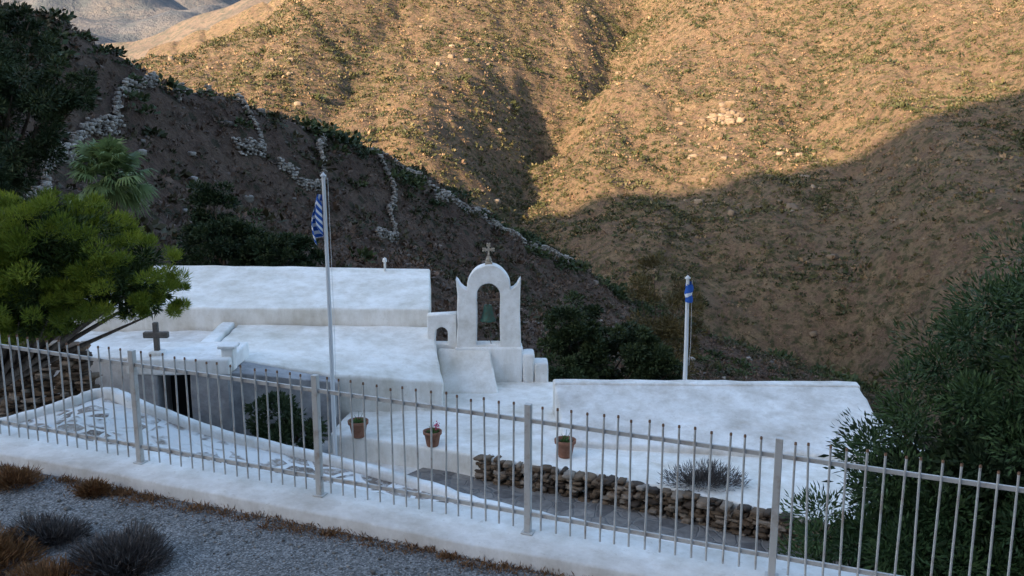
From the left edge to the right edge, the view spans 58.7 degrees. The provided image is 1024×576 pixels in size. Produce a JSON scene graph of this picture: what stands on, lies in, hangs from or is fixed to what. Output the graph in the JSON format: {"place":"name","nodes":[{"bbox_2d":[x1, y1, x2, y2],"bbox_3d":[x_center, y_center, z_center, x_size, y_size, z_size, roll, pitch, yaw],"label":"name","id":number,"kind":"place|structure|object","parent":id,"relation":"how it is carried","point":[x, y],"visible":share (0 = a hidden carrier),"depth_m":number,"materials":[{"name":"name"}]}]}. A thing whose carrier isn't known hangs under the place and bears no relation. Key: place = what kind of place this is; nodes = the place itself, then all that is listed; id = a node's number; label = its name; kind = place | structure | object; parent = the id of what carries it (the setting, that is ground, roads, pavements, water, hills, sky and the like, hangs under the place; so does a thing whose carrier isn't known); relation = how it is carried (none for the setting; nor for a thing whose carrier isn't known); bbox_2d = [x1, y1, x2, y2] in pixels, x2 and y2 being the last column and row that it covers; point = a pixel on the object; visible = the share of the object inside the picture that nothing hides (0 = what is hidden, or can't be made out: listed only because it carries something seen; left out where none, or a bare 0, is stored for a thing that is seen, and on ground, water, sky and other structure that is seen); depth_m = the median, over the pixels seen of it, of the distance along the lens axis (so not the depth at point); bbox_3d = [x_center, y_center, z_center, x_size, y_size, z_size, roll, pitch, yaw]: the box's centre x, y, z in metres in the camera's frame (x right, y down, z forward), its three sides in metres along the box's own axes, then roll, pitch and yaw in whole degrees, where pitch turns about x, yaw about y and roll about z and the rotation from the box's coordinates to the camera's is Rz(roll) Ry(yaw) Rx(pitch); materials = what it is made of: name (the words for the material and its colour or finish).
{"place":"outdoors","nodes":[
{"label":"outdoors","id":0,"kind":"place"},
{"bbox_2d":[0,152,13,233],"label":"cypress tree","id":1,"kind":"object","parent":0,"point":[3,179],"visible":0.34,"depth_m":32.92,"materials":[{"name":"green plant"}]},
{"bbox_2d":[1,0,240,44],"bbox_3d":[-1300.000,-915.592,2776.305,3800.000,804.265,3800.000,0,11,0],"label":"distant mountains","id":2,"kind":"structure","parent":0,"point":[109,21],"depth_m":1452.43,"materials":[{"name":"grey stone"}]},
{"bbox_2d":[102,0,270,60],"bbox_3d":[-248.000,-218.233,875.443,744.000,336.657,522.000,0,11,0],"label":"distant ridge","id":3,"kind":"structure","parent":0,"point":[177,32],"depth_m":845.17,"materials":[{"name":"beige soil"}]},
{"bbox_2d":[7,397,462,505],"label":"whitewashed ramp paving","id":4,"kind":"structure","parent":0,"point":[252,453],"depth_m":15.76,"materials":[{"name":"white paint"}]},
{"bbox_2d":[0,471,561,575],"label":"gravel road","id":5,"kind":"structure","parent":0,"point":[210,562],"depth_m":7.38,"materials":[{"name":"grey gravel"}]},
{"bbox_2d":[0,461,45,494],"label":"dry weed clump","id":6,"kind":"object","parent":5,"relation":"on","point":[18,475],"visible":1,"depth_m":8.29,"materials":[{"name":"brown plant"}]},
{"bbox_2d":[0,520,52,575],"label":"rust coloured shrub","id":7,"kind":"object","parent":5,"relation":"on","point":[10,549],"visible":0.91,"depth_m":7.03,"materials":[{"name":"brown plant"}]},
{"bbox_2d":[3,509,98,551],"bbox_3d":[-3.763,1.914,7.349,0.811,0.288,0.596,0,11,0],"label":"grey thorny shrub","id":8,"kind":"object","parent":5,"relation":"on","point":[46,528],"visible":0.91,"depth_m":7.32,"materials":[{"name":"grey plant"}]},
{"bbox_2d":[0,553,105,575],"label":"rust coloured shrub","id":9,"kind":"object","parent":5,"relation":"on","point":[42,568],"visible":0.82,"depth_m":6.75,"materials":[{"name":"brown plant"}]},
{"bbox_2d":[70,475,115,499],"bbox_3d":[-3.776,1.777,8.212,0.394,0.183,0.325,3,11,14],"label":"dry weed clump","id":10,"kind":"object","parent":5,"relation":"on","point":[94,488],"visible":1,"depth_m":8.16,"materials":[{"name":"brown plant"}]},
{"bbox_2d":[60,516,179,575],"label":"grey thorny shrub","id":11,"kind":"object","parent":5,"relation":"on","point":[111,554],"visible":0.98,"depth_m":6.88,"materials":[{"name":"plant"}]},
{"bbox_2d":[117,554,150,574],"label":"dry weed clump","id":12,"kind":"object","parent":5,"relation":"on","point":[137,566],"visible":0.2,"depth_m":6.89,"materials":[{"name":"plant"}]},
{"bbox_2d":[0,462,592,575],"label":"dry weeds","id":13,"kind":"object","parent":5,"relation":"on","point":[120,491],"visible":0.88,"depth_m":7.67,"materials":[{"name":"plant"}]},
{"bbox_2d":[0,425,868,575],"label":"white retaining wall","id":14,"kind":"structure","parent":5,"relation":"on","point":[561,551],"depth_m":7.70,"materials":[{"name":"white paint"}]},
{"bbox_2d":[0,335,1023,575],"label":"metal fence","id":15,"kind":"object","parent":14,"relation":"on","point":[527,419],"visible":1,"depth_m":7.38,"materials":[{"name":"grey metal"}]},
{"bbox_2d":[0,11,936,449],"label":"hillside","id":16,"kind":"structure","parent":0,"point":[282,183],"depth_m":68.62,"materials":[{"name":"brown soil"}]},
{"bbox_2d":[0,0,61,88],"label":"juniper tree","id":17,"kind":"object","parent":16,"relation":"on","point":[28,27],"visible":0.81,"depth_m":40.40,"materials":[{"name":"green plant"}]},
{"bbox_2d":[0,340,101,417],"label":"stone retaining wall","id":18,"kind":"structure","parent":16,"relation":"on","point":[75,375],"depth_m":17.31,"materials":[{"name":"stone"}]},
{"bbox_2d":[0,28,102,198],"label":"juniper tree","id":19,"kind":"object","parent":16,"relation":"on","point":[53,107],"visible":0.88,"depth_m":36.92,"materials":[{"name":"green plant"}]},
{"bbox_2d":[21,71,158,197],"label":"terrace stone wall","id":20,"kind":"structure","parent":16,"relation":"on","point":[113,124],"depth_m":55.03,"materials":[{"name":"grey stone"}]},
{"bbox_2d":[0,185,192,388],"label":"pine tree","id":21,"kind":"object","parent":16,"relation":"on","point":[52,287],"visible":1,"depth_m":13.24,"materials":[{"name":"green plant"}]},
{"bbox_2d":[65,133,160,253],"bbox_3d":[-10.707,-0.861,24.765,2.525,6.647,2.547,0,11,0],"label":"palm tree","id":22,"kind":"object","parent":16,"relation":"on","point":[111,157],"visible":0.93,"depth_m":23.94,"materials":[{"name":"green plant"}]},
{"bbox_2d":[172,82,211,101],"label":"terrace stone wall","id":23,"kind":"structure","parent":16,"relation":"on","point":[179,98],"depth_m":67.35,"materials":[{"name":"grey stone"}]},
{"bbox_2d":[44,257,443,441],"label":"whitewashed chapel","id":24,"kind":"structure","parent":16,"relation":"on","point":[261,319],"depth_m":20.10,"materials":[{"name":"white paint"}]},
{"bbox_2d":[143,322,168,355],"bbox_3d":[-6.920,0.998,17.716,0.480,0.680,0.300,0,11,0],"label":"stone cross","id":25,"kind":"object","parent":24,"relation":"on","point":[156,334],"visible":0.98,"depth_m":17.64,"materials":[{"name":"grey stone"}]},
{"bbox_2d":[231,93,266,157],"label":"terrace stone wall","id":26,"kind":"structure","parent":16,"relation":"on","point":[253,147],"depth_m":69.33,"materials":[{"name":"grey stone"}]},
{"bbox_2d":[169,177,330,266],"bbox_3d":[-9.432,-0.242,32.313,5.717,7.195,3.382,4,12,21],"label":"carob tree","id":27,"kind":"object","parent":16,"relation":"on","point":[256,247],"visible":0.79,"depth_m":31.79,"materials":[{"name":"green plant"}]},
{"bbox_2d":[275,128,327,190],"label":"terrace stone wall","id":28,"kind":"structure","parent":16,"relation":"on","point":[309,184],"depth_m":72.70,"materials":[{"name":"grey stone"}]},
{"bbox_2d":[0,387,736,552],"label":"white path kerb wall","id":29,"kind":"structure","parent":16,"relation":"on","point":[386,475],"depth_m":16.15,"materials":[{"name":"white paint"}]},
{"bbox_2d":[369,147,398,242],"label":"terrace stone wall","id":30,"kind":"structure","parent":16,"relation":"on","point":[379,230],"depth_m":81.18,"materials":[{"name":"grey stone"}]},
{"bbox_2d":[377,149,494,219],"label":"terrace stone wall","id":31,"kind":"structure","parent":16,"relation":"on","point":[455,200],"depth_m":93.29,"materials":[{"name":"grey stone"}]},
{"bbox_2d":[1,6,885,401],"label":"crest bushes","id":32,"kind":"object","parent":16,"relation":"on","point":[341,136],"visible":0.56,"depth_m":82.69,"materials":[{"name":"green plant"}]},
{"bbox_2d":[0,0,944,444],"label":"brown phrygana scrub","id":33,"kind":"object","parent":16,"relation":"on","point":[448,282],"visible":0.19,"depth_m":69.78,"materials":[{"name":"brown plant"}]},
{"bbox_2d":[21,25,933,437],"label":"slope rocks","id":34,"kind":"object","parent":16,"relation":"on","point":[249,197],"visible":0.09,"depth_m":67.95,"materials":[{"name":"grey stone"}]},
{"bbox_2d":[28,22,927,436],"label":"dark shrubs","id":35,"kind":"object","parent":16,"relation":"on","point":[366,252],"visible":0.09,"depth_m":112.05,"materials":[{"name":"green plant"}]},
{"bbox_2d":[435,190,573,262],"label":"terrace stone wall","id":36,"kind":"structure","parent":16,"relation":"on","point":[441,196],"depth_m":103.88,"materials":[{"name":"grey stone"}]},
{"bbox_2d":[535,289,682,381],"bbox_3d":[3.157,3.142,30.887,5.523,6.123,3.656,0,11,0],"label":"holm oak tree","id":37,"kind":"object","parent":16,"relation":"on","point":[646,355],"visible":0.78,"depth_m":30.36,"materials":[{"name":"green plant"}]},
{"bbox_2d":[622,251,708,378],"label":"dry poplar tree","id":38,"kind":"object","parent":16,"relation":"on","point":[671,327],"visible":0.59,"depth_m":45.70,"materials":[{"name":"brown plant"}]},
{"bbox_2d":[767,221,1023,575],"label":"evergreen shrub","id":39,"kind":"object","parent":16,"relation":"on","point":[991,441],"visible":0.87,"depth_m":9.70,"materials":[{"name":"green plant"}]},
{"bbox_2d":[133,0,1023,436],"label":"hillside","id":40,"kind":"structure","parent":0,"point":[791,318],"depth_m":225.40,"materials":[{"name":"brown soil"}]},
{"bbox_2d":[131,0,1023,429],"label":"hillside scrub","id":41,"kind":"object","parent":40,"relation":"on","point":[655,194],"visible":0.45,"depth_m":224.10,"materials":[{"name":"plant"}]},
{"bbox_2d":[166,0,992,336],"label":"hillside rocks","id":42,"kind":"object","parent":40,"relation":"on","point":[730,212],"visible":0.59,"depth_m":225.83,"materials":[{"name":"beige stone"}]},
{"bbox_2d":[699,101,744,125],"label":"rock outcrop","id":43,"kind":"object","parent":40,"relation":"on","point":[721,117],"visible":0.98,"depth_m":241.46,"materials":[{"name":"beige stone"}]},
{"bbox_2d":[294,382,924,541],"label":"courtyard terrace","id":44,"kind":"structure","parent":0,"point":[538,395],"depth_m":16.59,"materials":[{"name":"white paint"}]},
{"bbox_2d":[244,390,327,449],"bbox_3d":[-4.250,2.741,17.207,1.540,1.676,1.358,-4,12,-21],"label":"green bush","id":45,"kind":"object","parent":44,"relation":"on","point":[285,422],"visible":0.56,"depth_m":17.05,"materials":[{"name":"green plant"}]},
{"bbox_2d":[311,172,337,455],"bbox_3d":[-3.308,0.659,16.212,0.344,5.420,0.226,0,11,0],"label":"flagpole","id":46,"kind":"object","parent":44,"relation":"on","point":[318,219],"visible":0.97,"depth_m":16.02,"materials":[{"name":"white metal"}]},
{"bbox_2d":[348,413,368,438],"bbox_3d":[-2.880,2.544,17.049,0.390,0.500,0.390,0,11,0],"label":"potted plant","id":47,"kind":"object","parent":44,"relation":"on","point":[358,426],"visible":0.87,"depth_m":16.95,"materials":[{"name":"orange plant"}]},
{"bbox_2d":[423,421,441,447],"bbox_3d":[-1.450,2.638,16.588,0.351,0.490,0.351,0,11,0],"label":"potted plant","id":48,"kind":"object","parent":44,"relation":"on","point":[436,432],"visible":0.89,"depth_m":16.53,"materials":[{"name":"orange plant"}]},
{"bbox_2d":[427,243,547,393],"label":"bell gable","id":49,"kind":"structure","parent":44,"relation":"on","point":[469,362],"depth_m":20.32,"materials":[{"name":"paint"}]},
{"bbox_2d":[477,298,499,341],"bbox_3d":[-0.525,0.739,20.509,0.521,1.027,0.359,6,13,29],"label":"church bell","id":50,"kind":"object","parent":49,"relation":"on","point":[488,317],"visible":0.99,"depth_m":20.39,"materials":[{"name":"green metal"}]},
{"bbox_2d":[554,429,575,458],"bbox_3d":[0.940,2.734,16.067,0.390,0.500,0.390,0,11,0],"label":"potted plant","id":51,"kind":"object","parent":44,"relation":"on","point":[564,447],"visible":0.84,"depth_m":15.98,"materials":[{"name":"orange plant"}]},
{"bbox_2d":[473,454,870,566],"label":"dry stone wall","id":52,"kind":"structure","parent":44,"relation":"on","point":[717,514],"depth_m":14.77,"materials":[{"name":"stone"}]},
{"bbox_2d":[683,275,693,379],"bbox_3d":[3.750,1.190,19.587,0.250,2.990,0.243,0,11,0],"label":"flagpole","id":53,"kind":"object","parent":44,"relation":"on","point":[688,292],"visible":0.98,"depth_m":19.45,"materials":[{"name":"white metal"}]},
{"bbox_2d":[657,456,750,491],"bbox_3d":[3.133,2.974,14.824,1.610,0.531,0.914,0,11,0],"label":"lavender bush","id":54,"kind":"object","parent":44,"relation":"on","point":[701,475],"visible":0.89,"depth_m":14.80,"materials":[{"name":"plant"}]},
{"bbox_2d":[554,385,888,462],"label":"sloping roof","id":55,"kind":"structure","parent":44,"relation":"on","point":[802,417],"depth_m":17.21,"materials":[{"name":"white paint"}]},
{"bbox_2d":[552,379,859,413],"bbox_3d":[3.908,2.938,18.524,6.180,2.199,0.339,0,11,0],"label":"roof edge","id":56,"kind":"object","parent":55,"relation":"attached to","point":[703,383],"visible":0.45,"depth_m":18.23,"materials":[{"name":"white paint"}]},
{"bbox_2d":[407,468,872,570],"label":"flagstone path","id":57,"kind":"structure","parent":0,"point":[637,519],"depth_m":14.82,"materials":[{"name":"grey stone"}]}
]}

